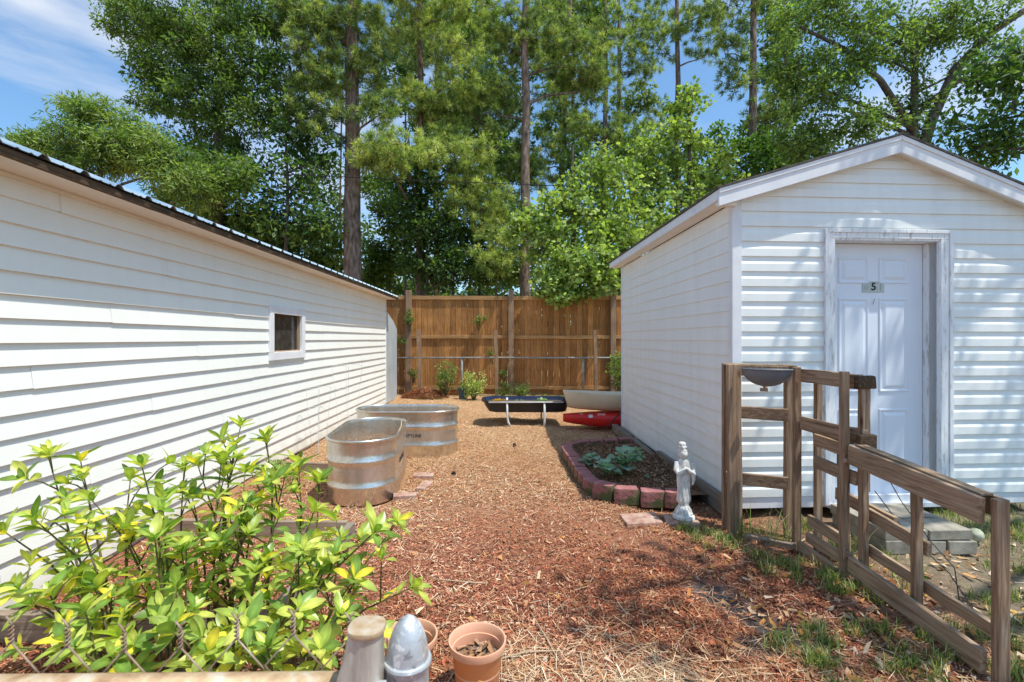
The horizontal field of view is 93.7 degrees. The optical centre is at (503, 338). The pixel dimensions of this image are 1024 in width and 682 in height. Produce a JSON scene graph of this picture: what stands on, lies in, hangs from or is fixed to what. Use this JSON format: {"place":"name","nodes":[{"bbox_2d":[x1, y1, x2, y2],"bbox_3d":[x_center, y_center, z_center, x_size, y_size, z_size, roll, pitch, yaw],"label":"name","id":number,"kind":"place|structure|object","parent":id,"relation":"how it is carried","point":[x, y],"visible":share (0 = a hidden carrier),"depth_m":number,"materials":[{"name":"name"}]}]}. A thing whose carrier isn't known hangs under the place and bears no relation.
{"place":"outdoors","nodes":[
{"label":"outdoors","id":0,"kind":"place"},
{"bbox_2d":[0,348,1023,681],"bbox_3d":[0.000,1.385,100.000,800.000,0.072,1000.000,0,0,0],"label":"ground","id":1,"kind":"structure","parent":0,"point":[524,430],"depth_m":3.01,"materials":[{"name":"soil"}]},
{"bbox_2d":[0,89,246,215],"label":"cedar tree","id":2,"kind":"object","parent":1,"relation":"on","point":[119,147],"visible":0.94,"depth_m":11.19,"materials":[{"name":"green plant"}]},
{"bbox_2d":[0,610,261,643],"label":"bed timber","id":3,"kind":"object","parent":1,"relation":"on","point":[30,632],"visible":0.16,"depth_m":2.19,"materials":[{"name":"wood"}]},
{"bbox_2d":[147,124,247,218],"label":"understory tree","id":4,"kind":"object","parent":1,"relation":"on","point":[162,197],"visible":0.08,"depth_m":13.98,"materials":[{"name":"green plant"}]},
{"bbox_2d":[0,137,397,609],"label":"outbuilding","id":5,"kind":"structure","parent":1,"relation":"on","point":[133,322],"depth_m":3.31,"materials":[{"name":"white plastic"}]},
{"bbox_2d":[267,304,304,360],"bbox_3d":[-2.497,-0.062,5.505,0.073,0.595,0.890,0,0,0],"label":"window","id":6,"kind":"structure","parent":5,"relation":"in","point":[283,322],"depth_m":5.50,"materials":[{"name":"clear glass"}]},
{"bbox_2d":[88,0,311,225],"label":"evergreen tree","id":7,"kind":"object","parent":1,"relation":"on","point":[192,49],"visible":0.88,"depth_m":12.51,"materials":[{"name":"green plant"}]},
{"bbox_2d":[0,415,431,672],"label":"gardenia shrub","id":8,"kind":"object","parent":1,"relation":"on","point":[164,610],"visible":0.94,"depth_m":1.79,"materials":[{"name":"green plant"}]},
{"bbox_2d":[183,194,314,259],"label":"understory tree","id":9,"kind":"object","parent":1,"relation":"on","point":[227,223],"visible":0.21,"depth_m":13.32,"materials":[{"name":"green plant"}]},
{"bbox_2d":[166,518,347,536],"bbox_3d":[-1.760,1.334,3.385,1.320,0.116,0.049,0,0,1],"label":"bed timber","id":10,"kind":"object","parent":1,"relation":"on","point":[188,523],"visible":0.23,"depth_m":3.36,"materials":[{"name":"brown wood"}]},
{"bbox_2d":[256,454,285,473],"bbox_3d":[-2.290,1.276,4.733,0.284,0.277,0.244,0,0,-29],"label":"weed clump","id":11,"kind":"object","parent":1,"relation":"on","point":[277,462],"visible":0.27,"depth_m":4.75,"materials":[{"name":"green plant"}]},
{"bbox_2d":[226,47,349,254],"bbox_3d":[-5.726,-3.206,12.952,3.258,9.287,2.409,0,0,0],"label":"magnolia tree","id":12,"kind":"object","parent":1,"relation":"on","point":[309,159],"visible":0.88,"depth_m":12.70,"materials":[{"name":"green plant"}]},
{"bbox_2d":[273,461,327,472],"bbox_3d":[-2.090,1.336,4.965,0.621,0.116,0.049,0,0,2],"label":"bed timber","id":13,"kind":"object","parent":1,"relation":"on","point":[319,465],"visible":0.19,"depth_m":4.94,"materials":[{"name":"brown wood"}]},
{"bbox_2d":[262,522,354,633],"bbox_3d":[-1.079,1.335,2.760,0.056,0.126,1.161,0,0,2],"label":"bed timber","id":14,"kind":"object","parent":1,"relation":"on","point":[350,525],"visible":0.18,"depth_m":2.89,"materials":[{"name":"brown wood"}]},
{"bbox_2d":[306,386,330,454],"bbox_3d":[-2.220,0.984,5.750,0.284,0.802,0.284,0,0,0],"label":"plant cage","id":15,"kind":"object","parent":1,"relation":"on","point":[318,429],"visible":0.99,"depth_m":5.81,"materials":[{"name":"white metal"}]},
{"bbox_2d":[284,206,369,277],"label":"understory tree","id":16,"kind":"object","parent":1,"relation":"on","point":[329,260],"visible":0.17,"depth_m":14.72,"materials":[{"name":"green plant"}]},
{"bbox_2d":[291,68,398,272],"bbox_3d":[-5.873,-4.435,18.046,3.939,11.745,2.416,0,0,0],"label":"understory tree","id":17,"kind":"object","parent":1,"relation":"on","point":[373,187],"visible":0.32,"depth_m":17.95,"materials":[{"name":"green plant"}]},
{"bbox_2d":[266,0,426,283],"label":"pine tree","id":18,"kind":"object","parent":1,"relation":"on","point":[319,22],"visible":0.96,"depth_m":12.80,"materials":[{"name":"green plant"}]},
{"bbox_2d":[332,364,361,424],"bbox_3d":[-2.090,0.869,6.400,0.384,1.032,0.384,0,0,0],"label":"plant cage","id":19,"kind":"object","parent":1,"relation":"on","point":[347,389],"visible":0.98,"depth_m":6.37,"materials":[{"name":"white metal"}]},
{"bbox_2d":[325,417,407,506],"bbox_3d":[-1.275,1.119,4.565,0.688,0.553,1.252,0,0,0],"label":"stock tank","id":20,"kind":"object","parent":1,"relation":"on","point":[371,471],"visible":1,"depth_m":4.04,"materials":[{"name":"metal"}]},
{"bbox_2d":[386,311,396,402],"bbox_3d":[-2.530,0.385,10.695,0.040,2.000,1.110,0,0,0],"label":"panel","id":21,"kind":"object","parent":1,"relation":"on","point":[391,361],"visible":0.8,"depth_m":10.71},
{"bbox_2d":[361,189,440,294],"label":"understory tree","id":22,"kind":"object","parent":1,"relation":"on","point":[382,256],"visible":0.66,"depth_m":15.71,"materials":[{"name":"green plant"}]},
{"bbox_2d":[393,492,416,501],"bbox_3d":[-0.859,1.373,4.160,0.204,0.057,0.096,1,1,-12],"label":"paver","id":23,"kind":"object","parent":1,"relation":"on","point":[403,496],"visible":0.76,"depth_m":4.12,"materials":[{"name":"pink brick"}]},
{"bbox_2d":[355,404,458,457],"bbox_3d":[-1.175,1.119,5.870,1.256,0.553,0.636,0,0,0],"label":"stock tank","id":24,"kind":"object","parent":1,"relation":"on","point":[431,430],"visible":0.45,"depth_m":5.58,"materials":[{"name":"metal"}]},
{"bbox_2d":[384,614,431,681],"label":"fence post","id":25,"kind":"object","parent":1,"relation":"on","point":[408,657],"visible":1,"depth_m":0.62,"materials":[{"name":"silver metal"}]},
{"bbox_2d":[0,608,387,681],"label":"chain link fence","id":26,"kind":"object","parent":25,"relation":"attached to","point":[363,657],"visible":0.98,"depth_m":0.64,"materials":[{"name":"grey metal"}]},
{"bbox_2d":[361,1,455,295],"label":"understory tree","id":27,"kind":"object","parent":1,"relation":"on","point":[401,73],"visible":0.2,"depth_m":20.82,"materials":[{"name":"green plant"}]},
{"bbox_2d":[384,618,437,680],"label":"flower pot","id":28,"kind":"object","parent":1,"relation":"on","point":[430,630],"visible":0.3,"depth_m":1.95,"materials":[{"name":"ceramic"}]},
{"bbox_2d":[416,329,421,397],"bbox_3d":[-2.018,0.594,11.449,0.130,1.623,0.080,0,0,0],"label":"short post","id":29,"kind":"object","parent":1,"relation":"on","point":[419,361],"visible":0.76,"depth_m":11.41,"materials":[{"name":"brown wood"}]},
{"bbox_2d":[413,472,433,478],"bbox_3d":[-0.799,1.372,4.779,0.204,0.054,0.096,1,1,-4],"label":"paver","id":30,"kind":"object","parent":1,"relation":"on","point":[424,475],"visible":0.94,"depth_m":4.74,"materials":[{"name":"pink brick"}]},
{"bbox_2d":[415,480,432,491],"bbox_3d":[-0.735,1.373,4.450,0.094,0.052,0.265,1,-1,10],"label":"paver","id":31,"kind":"object","parent":1,"relation":"on","point":[424,485],"visible":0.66,"depth_m":4.40,"materials":[{"name":"pink brick"}]},
{"bbox_2d":[400,387,448,399],"bbox_3d":[-1.848,1.275,11.201,1.186,0.344,0.696,0,0,0],"label":"pile","id":32,"kind":"object","parent":1,"relation":"on","point":[425,391],"visible":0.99,"depth_m":11.06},
{"bbox_2d":[343,0,525,346],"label":"pine tree","id":33,"kind":"object","parent":1,"relation":"on","point":[383,155],"visible":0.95,"depth_m":13.69,"materials":[{"name":"green plant"}]},
{"bbox_2d":[384,160,492,295],"bbox_3d":[-1.868,-2.060,14.168,3.385,7.000,2.567,0,0,0],"label":"understory tree","id":34,"kind":"object","parent":1,"relation":"on","point":[438,268],"visible":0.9,"depth_m":13.90,"materials":[{"name":"green plant"}]},
{"bbox_2d":[434,359,459,397],"bbox_3d":[-1.336,0.928,11.192,0.613,0.920,0.686,0,0,0],"label":"shrub","id":35,"kind":"object","parent":1,"relation":"on","point":[443,382],"visible":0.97,"depth_m":11.15,"materials":[{"name":"green plant"}]},
{"bbox_2d":[391,0,504,295],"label":"pine tree","id":36,"kind":"object","parent":1,"relation":"on","point":[427,54],"visible":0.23,"depth_m":18.79,"materials":[{"name":"green plant"}]},
{"bbox_2d":[306,192,613,358],"bbox_3d":[-0.006,-3.458,32.490,54.428,10.683,13.462,0,0,0],"label":"wood","id":37,"kind":"object","parent":1,"relation":"on","point":[365,225],"visible":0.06,"depth_m":29.01,"materials":[{"name":"green plant"}]},
{"bbox_2d":[456,381,469,398],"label":"potted plant","id":38,"kind":"object","parent":1,"relation":"on","point":[461,393],"visible":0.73,"depth_m":10.92,"materials":[{"name":"green plant"}]},
{"bbox_2d":[461,370,487,399],"bbox_3d":[-0.667,1.038,10.790,0.666,0.701,0.573,0,0,0],"label":"shrub","id":39,"kind":"object","parent":1,"relation":"on","point":[474,389],"visible":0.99,"depth_m":10.76,"materials":[{"name":"green plant"}]},
{"bbox_2d":[448,622,505,681],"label":"flower pot","id":40,"kind":"object","parent":1,"relation":"on","point":[481,668],"visible":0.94,"depth_m":1.81,"materials":[{"name":"ceramic"}]},
{"bbox_2d":[456,638,494,656],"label":"leaf litter","id":41,"kind":"object","parent":40,"relation":"in","point":[482,645],"visible":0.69,"depth_m":1.86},
{"bbox_2d":[423,0,532,293],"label":"understory tree","id":42,"kind":"object","parent":1,"relation":"on","point":[471,32],"visible":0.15,"depth_m":16.83,"materials":[{"name":"green plant"}]},
{"bbox_2d":[426,121,535,295],"bbox_3d":[-0.664,-2.814,15.499,3.639,8.502,2.293,0,0,9],"label":"understory tree","id":43,"kind":"object","parent":1,"relation":"on","point":[512,280],"visible":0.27,"depth_m":15.23,"materials":[{"name":"green plant"}]},
{"bbox_2d":[494,331,497,395],"bbox_3d":[-0.186,0.607,11.449,0.110,1.597,0.078,0,0,0],"label":"short post","id":44,"kind":"object","parent":1,"relation":"on","point":[496,358],"visible":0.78,"depth_m":11.41,"materials":[{"name":"brown wood"}]},
{"bbox_2d":[455,5,540,295],"bbox_3d":[-0.473,-6.897,21.999,4.979,16.667,3.065,0,0,0],"label":"understory tree","id":45,"kind":"object","parent":1,"relation":"on","point":[519,112],"visible":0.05,"depth_m":21.80,"materials":[{"name":"green plant"}]},
{"bbox_2d":[386,290,620,394],"bbox_3d":[0.514,0.110,11.823,8.229,2.590,0.160,0,0,0],"label":"wooden fence","id":46,"kind":"object","parent":1,"relation":"on","point":[607,318],"visible":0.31,"depth_m":11.88,"materials":[{"name":"brown wood"}]},
{"bbox_2d":[403,308,414,330],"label":"vine","id":47,"kind":"object","parent":46,"relation":"attached to","point":[409,320],"visible":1,"depth_m":11.71,"materials":[{"name":"green plant"}]},
{"bbox_2d":[471,315,487,330],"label":"vine","id":48,"kind":"object","parent":46,"relation":"attached to","point":[479,321],"visible":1,"depth_m":11.70,"materials":[{"name":"green plant"}]},
{"bbox_2d":[397,357,616,394],"bbox_3d":[0.360,0.912,11.610,6.081,0.945,0.073,0,0,0],"label":"chain link fence","id":49,"kind":"object","parent":1,"relation":"on","point":[582,362],"visible":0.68,"depth_m":11.58,"materials":[{"name":"grey metal"}]},
{"bbox_2d":[0,394,1023,681],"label":"pine straw","id":50,"kind":"object","parent":1,"relation":"on","point":[682,670],"visible":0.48,"depth_m":2.43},
{"bbox_2d":[505,383,530,395],"bbox_3d":[0.322,1.232,11.547,0.676,0.396,0.651,0,0,0],"label":"weed clump","id":51,"kind":"object","parent":1,"relation":"on","point":[520,391],"visible":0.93,"depth_m":11.46,"materials":[{"name":"green plant"}]},
{"bbox_2d":[22,415,1023,681],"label":"fallen leaves","id":52,"kind":"object","parent":1,"relation":"on","point":[866,647],"visible":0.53,"depth_m":2.42,"materials":[{"name":"brown plant"}]},
{"bbox_2d":[481,396,567,426],"bbox_3d":[0.345,1.183,7.828,1.416,0.420,0.709,0,0,0],"label":"trough planter","id":53,"kind":"object","parent":1,"relation":"on","point":[533,404],"visible":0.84,"depth_m":7.54,"materials":[{"name":"black plastic"}]},
{"bbox_2d":[501,650,552,659],"bbox_3d":[0.091,1.370,2.085,0.311,0.032,0.029,0,0,-21],"label":"twig","id":54,"kind":"object","parent":1,"relation":"on","point":[512,655],"visible":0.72,"depth_m":2.09,"materials":[{"name":"beige wood"}]},
{"bbox_2d":[447,0,626,385],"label":"pine tree","id":55,"kind":"object","parent":1,"relation":"on","point":[592,72],"visible":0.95,"depth_m":14.07,"materials":[{"name":"green plant"}]},
{"bbox_2d":[502,0,576,369],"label":"pine tree","id":56,"kind":"object","parent":1,"relation":"on","point":[550,120],"visible":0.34,"depth_m":20.89,"materials":[{"name":"green plant"}]},
{"bbox_2d":[528,0,613,175],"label":"understory tree","id":57,"kind":"object","parent":1,"relation":"on","point":[532,77],"visible":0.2,"depth_m":22.69,"materials":[{"name":"green plant"}]},
{"bbox_2d":[497,139,650,385],"bbox_3d":[1.809,-1.813,12.110,3.979,6.505,2.627,0,0,0],"label":"maple tree","id":58,"kind":"object","parent":1,"relation":"on","point":[565,277],"visible":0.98,"depth_m":11.84,"materials":[{"name":"green plant"}]},
{"bbox_2d":[571,461,584,477],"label":"edging block","id":59,"kind":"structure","parent":1,"relation":"on","point":[574,464],"depth_m":4.77,"materials":[{"name":"red concrete"}]},
{"bbox_2d":[574,467,588,483],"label":"edging block","id":60,"kind":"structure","parent":1,"relation":"on","point":[577,470],"depth_m":4.62,"materials":[{"name":"red concrete"}]},
{"bbox_2d":[578,471,594,489],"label":"edging block","id":61,"kind":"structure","parent":1,"relation":"on","point":[581,474],"depth_m":4.41,"materials":[{"name":"red concrete"}]},
{"bbox_2d":[541,1,634,365],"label":"pine tree","id":62,"kind":"object","parent":1,"relation":"on","point":[582,100],"visible":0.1,"depth_m":23.80,"materials":[{"name":"green plant"}]},
{"bbox_2d":[582,476,598,497],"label":"edging block","id":63,"kind":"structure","parent":1,"relation":"on","point":[587,484],"depth_m":4.23,"materials":[{"name":"red concrete"}]},
{"bbox_2d":[563,411,620,428],"bbox_3d":[2.362,1.224,7.366,2.900,0.291,0.628,0,0,0],"label":"kayak","id":64,"kind":"object","parent":1,"relation":"on","point":[606,419],"visible":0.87,"depth_m":7.23,"materials":[{"name":"red plastic"}]},
{"bbox_2d":[563,390,620,411],"bbox_3d":[2.447,0.959,7.380,3.075,0.328,0.597,0,0,0],"label":"kayak","id":65,"kind":"object","parent":64,"relation":"on","point":[597,400],"visible":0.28,"depth_m":7.24,"materials":[{"name":"beige plastic"}]},
{"bbox_2d":[593,330,597,390],"bbox_3d":[2.181,0.601,11.450,0.110,1.610,0.080,0,0,0],"label":"short post","id":66,"kind":"object","parent":1,"relation":"on","point":[595,360],"visible":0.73,"depth_m":11.41,"materials":[{"name":"brown wood"}]},
{"bbox_2d":[592,480,616,501],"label":"edging block","id":67,"kind":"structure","parent":1,"relation":"on","point":[603,490],"depth_m":4.05,"materials":[{"name":"red concrete"}]},
{"bbox_2d":[553,0,667,295],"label":"pine tree","id":68,"kind":"object","parent":1,"relation":"on","point":[594,130],"visible":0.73,"depth_m":19.65,"materials":[{"name":"green plant"}]},
{"bbox_2d":[555,121,667,295],"bbox_3d":[3.400,-2.740,15.553,3.828,8.355,2.266,0,0,0],"label":"understory tree","id":69,"kind":"object","parent":1,"relation":"on","point":[577,151],"visible":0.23,"depth_m":15.29,"materials":[{"name":"green plant"}]},
{"bbox_2d":[537,0,687,290],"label":"pine tree","id":70,"kind":"object","parent":1,"relation":"on","point":[658,21],"visible":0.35,"depth_m":22.58,"materials":[{"name":"green plant"}]},
{"bbox_2d":[605,350,620,390],"bbox_3d":[2.624,0.823,10.984,0.626,1.129,0.705,0,0,34],"label":"shrub","id":71,"kind":"object","parent":1,"relation":"on","point":[617,381],"visible":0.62,"depth_m":10.95,"materials":[{"name":"green plant"}]},
{"bbox_2d":[220,393,1023,681],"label":"grass","id":72,"kind":"structure","parent":1,"relation":"on","point":[809,654],"depth_m":2.26,"materials":[{"name":"green plant"}]},
{"bbox_2d":[612,424,632,436],"bbox_3d":[1.636,1.310,6.669,0.083,0.110,0.781,0,0,-1],"label":"landscape timber","id":73,"kind":"object","parent":1,"relation":"on","point":[617,429],"visible":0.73,"depth_m":6.64,"materials":[{"name":"grey wood"}]},
{"bbox_2d":[587,76,658,218],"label":"understory tree","id":74,"kind":"object","parent":1,"relation":"on","point":[630,102],"visible":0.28,"depth_m":21.98,"materials":[{"name":"green plant"}]},
{"bbox_2d":[616,437,632,443],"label":"edging block","id":75,"kind":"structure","parent":1,"relation":"on","point":[624,440],"depth_m":6.00,"materials":[{"name":"red concrete"}]},
{"bbox_2d":[614,485,639,505],"bbox_3d":[1.019,1.300,3.987,0.206,0.132,0.127,-1,-2,15],"label":"edging block","id":76,"kind":"object","parent":1,"relation":"on","point":[626,494],"depth_m":3.93,"materials":[{"name":"red concrete"}]},
{"bbox_2d":[572,443,707,494],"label":"bed mulch","id":77,"kind":"object","parent":1,"relation":"on","point":[648,469],"visible":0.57,"depth_m":4.69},
{"bbox_2d":[579,452,599,465],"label":"cabbage plant","id":78,"kind":"object","parent":77,"relation":"on","point":[590,459],"visible":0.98,"depth_m":4.85,"materials":[{"name":"green plant"}]},
{"bbox_2d":[594,458,622,478],"bbox_3d":[0.950,1.206,4.414,0.234,0.189,0.241,0,0,-38],"label":"cabbage plant","id":79,"kind":"object","parent":77,"relation":"on","point":[606,465],"visible":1,"depth_m":4.41,"materials":[{"name":"green plant"}]},
{"bbox_2d":[606,445,642,474],"bbox_3d":[1.131,1.157,4.551,0.289,0.268,0.297,0,0,-30],"label":"cabbage plant","id":80,"kind":"object","parent":77,"relation":"on","point":[625,457],"visible":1,"depth_m":4.54,"materials":[{"name":"green plant"}]},
{"bbox_2d":[619,512,662,527],"bbox_3d":[1.035,1.373,3.630,0.276,0.040,0.202,-1,1,-4],"label":"paver","id":81,"kind":"object","parent":1,"relation":"on","point":[641,519],"visible":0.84,"depth_m":3.60,"materials":[{"name":"concrete"}]},
{"bbox_2d":[631,437,655,455],"bbox_3d":[1.658,1.320,5.784,0.075,0.100,0.891,0,0,0],"label":"landscape timber","id":82,"kind":"object","parent":1,"relation":"on","point":[638,442],"visible":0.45,"depth_m":5.71,"materials":[{"name":"grey wood"}]},
{"bbox_2d":[640,487,664,507],"bbox_3d":[1.215,1.303,3.935,0.206,0.132,0.128,-1,0,3],"label":"edging block","id":83,"kind":"object","parent":1,"relation":"on","point":[652,497],"depth_m":3.88,"materials":[{"name":"red brick"}]},
{"bbox_2d":[665,488,690,508],"bbox_3d":[1.405,1.297,3.895,0.206,0.132,0.127,0,0,11],"label":"edging block","id":84,"kind":"object","parent":1,"relation":"on","point":[671,502],"depth_m":3.85,"materials":[{"name":"red brick"}]},
{"bbox_2d":[606,75,750,245],"bbox_3d":[4.846,-2.999,13.611,4.588,8.868,2.281,0,0,-9],"label":"maple tree","id":85,"kind":"object","parent":1,"relation":"on","point":[677,129],"visible":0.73,"depth_m":13.42,"materials":[{"name":"green plant"}]},
{"bbox_2d":[663,514,701,529],"bbox_3d":[1.331,1.371,3.601,0.242,0.044,0.203,-2,1,8],"label":"paver","id":86,"kind":"object","parent":1,"relation":"on","point":[669,519],"visible":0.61,"depth_m":3.54,"materials":[{"name":"grey concrete"}]},
{"bbox_2d":[672,442,696,521],"bbox_3d":[1.355,1.064,3.610,0.174,0.574,0.160,0,0,0],"label":"statue","id":87,"kind":"object","parent":86,"relation":"on","point":[685,469],"visible":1,"depth_m":3.58,"materials":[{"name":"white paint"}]},
{"bbox_2d":[629,0,736,210],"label":"pine tree","id":88,"kind":"object","parent":1,"relation":"on","point":[677,33],"visible":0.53,"depth_m":19.93,"materials":[{"name":"green plant"}]},
{"bbox_2d":[654,127,763,216],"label":"understory tree","id":89,"kind":"object","parent":1,"relation":"on","point":[682,175],"visible":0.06,"depth_m":16.93,"materials":[{"name":"green plant"}]},
{"bbox_2d":[696,0,801,173],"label":"pine tree","id":90,"kind":"object","parent":1,"relation":"on","point":[754,115],"visible":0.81,"depth_m":16.89,"materials":[{"name":"green plant"}]},
{"bbox_2d":[691,119,809,195],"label":"maple tree","id":91,"kind":"object","parent":1,"relation":"on","point":[762,156],"visible":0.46,"depth_m":14.71,"materials":[{"name":"green plant"}]},
{"bbox_2d":[732,0,819,172],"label":"pine tree","id":92,"kind":"object","parent":1,"relation":"on","point":[762,7],"visible":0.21,"depth_m":19.88,"materials":[{"name":"green plant"}]},
{"bbox_2d":[758,1,825,133],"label":"pine tree","id":93,"kind":"object","parent":1,"relation":"on","point":[768,23],"visible":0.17,"depth_m":18.84,"materials":[{"name":"green plant"}]},
{"bbox_2d":[764,126,834,171],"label":"understory tree","id":94,"kind":"object","parent":1,"relation":"on","point":[777,164],"visible":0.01,"depth_m":14.79,"materials":[{"name":"green plant"}]},
{"bbox_2d":[721,363,897,579],"bbox_3d":[1.959,0.797,3.119,0.463,1.236,1.125,0,0,-29],"label":"wooden trellis","id":95,"kind":"object","parent":1,"relation":"on","point":[840,437],"visible":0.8,"depth_m":3.15,"materials":[{"name":"brown wood"}]},
{"bbox_2d":[740,367,793,391],"bbox_3d":[1.753,0.279,3.198,0.311,0.158,0.166,0,0,20],"label":"hanging planter","id":96,"kind":"object","parent":95,"relation":"hanging from","point":[765,378],"visible":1,"depth_m":3.16,"materials":[{"name":"grey plastic"}]},
{"bbox_2d":[608,132,1023,513],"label":"shed","id":97,"kind":"structure","parent":1,"relation":"on","point":[893,265],"depth_m":3.79,"materials":[{"name":"white plastic"}]},
{"bbox_2d":[835,244,921,493],"bbox_3d":[2.970,0.254,3.869,0.834,2.026,0.059,0,0,-4],"label":"door","id":98,"kind":"structure","parent":97,"relation":"in","point":[878,287],"depth_m":3.86,"materials":[{"name":"paint"}]},
{"bbox_2d":[749,0,1023,165],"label":"oak tree","id":99,"kind":"object","parent":1,"relation":"on","point":[862,59],"visible":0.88,"depth_m":11.78,"materials":[{"name":"green plant"}]},
{"bbox_2d":[831,503,976,554],"bbox_3d":[2.733,1.305,3.326,0.610,0.161,0.521,0,0,0],"label":"step","id":100,"kind":"object","parent":1,"relation":"on","point":[945,535],"visible":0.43,"depth_m":3.09,"materials":[{"name":"concrete"}]},
{"bbox_2d":[875,491,973,608],"bbox_3d":[2.375,1.146,2.668,0.159,0.459,0.518,0,0,-14],"label":"wire hoop","id":101,"kind":"object","parent":1,"relation":"on","point":[933,558],"visible":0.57,"depth_m":2.66,"materials":[{"name":"black metal"}]},
{"bbox_2d":[891,483,959,599],"bbox_3d":[2.365,1.087,2.732,0.044,0.662,0.386,0,0,-23],"label":"wire hoop","id":102,"kind":"object","parent":1,"relation":"on","point":[933,544],"visible":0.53,"depth_m":2.67,"materials":[{"name":"black metal"}]},
{"bbox_2d":[843,443,1010,681],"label":"fence","id":103,"kind":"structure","parent":1,"relation":"on","point":[919,483],"depth_m":2.21,"materials":[{"name":"brown wood"}]},
{"bbox_2d":[913,28,1023,176],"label":"oak tree","id":104,"kind":"object","parent":1,"relation":"on","point":[1008,67],"visible":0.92,"depth_m":7.93,"materials":[{"name":"green plant"}]},
{"bbox_2d":[969,528,984,541],"bbox_3d":[3.222,1.341,3.280,0.091,0.090,0.091,0,0,0],"label":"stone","id":105,"kind":"object","parent":1,"relation":"on","point":[978,535],"visible":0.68,"depth_m":3.25,"materials":[{"name":"stone"}]},
{"bbox_2d":[0,0,1023,324],"label":"sky","id":106,"kind":"structure","parent":0,"point":[47,47],"materials":[{"name":"blue"}]},
{"bbox_2d":[723,500,931,597],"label":"tall grass","id":107,"kind":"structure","parent":0,"point":[778,538],"depth_m":3.24,"materials":[{"name":"green plant"}]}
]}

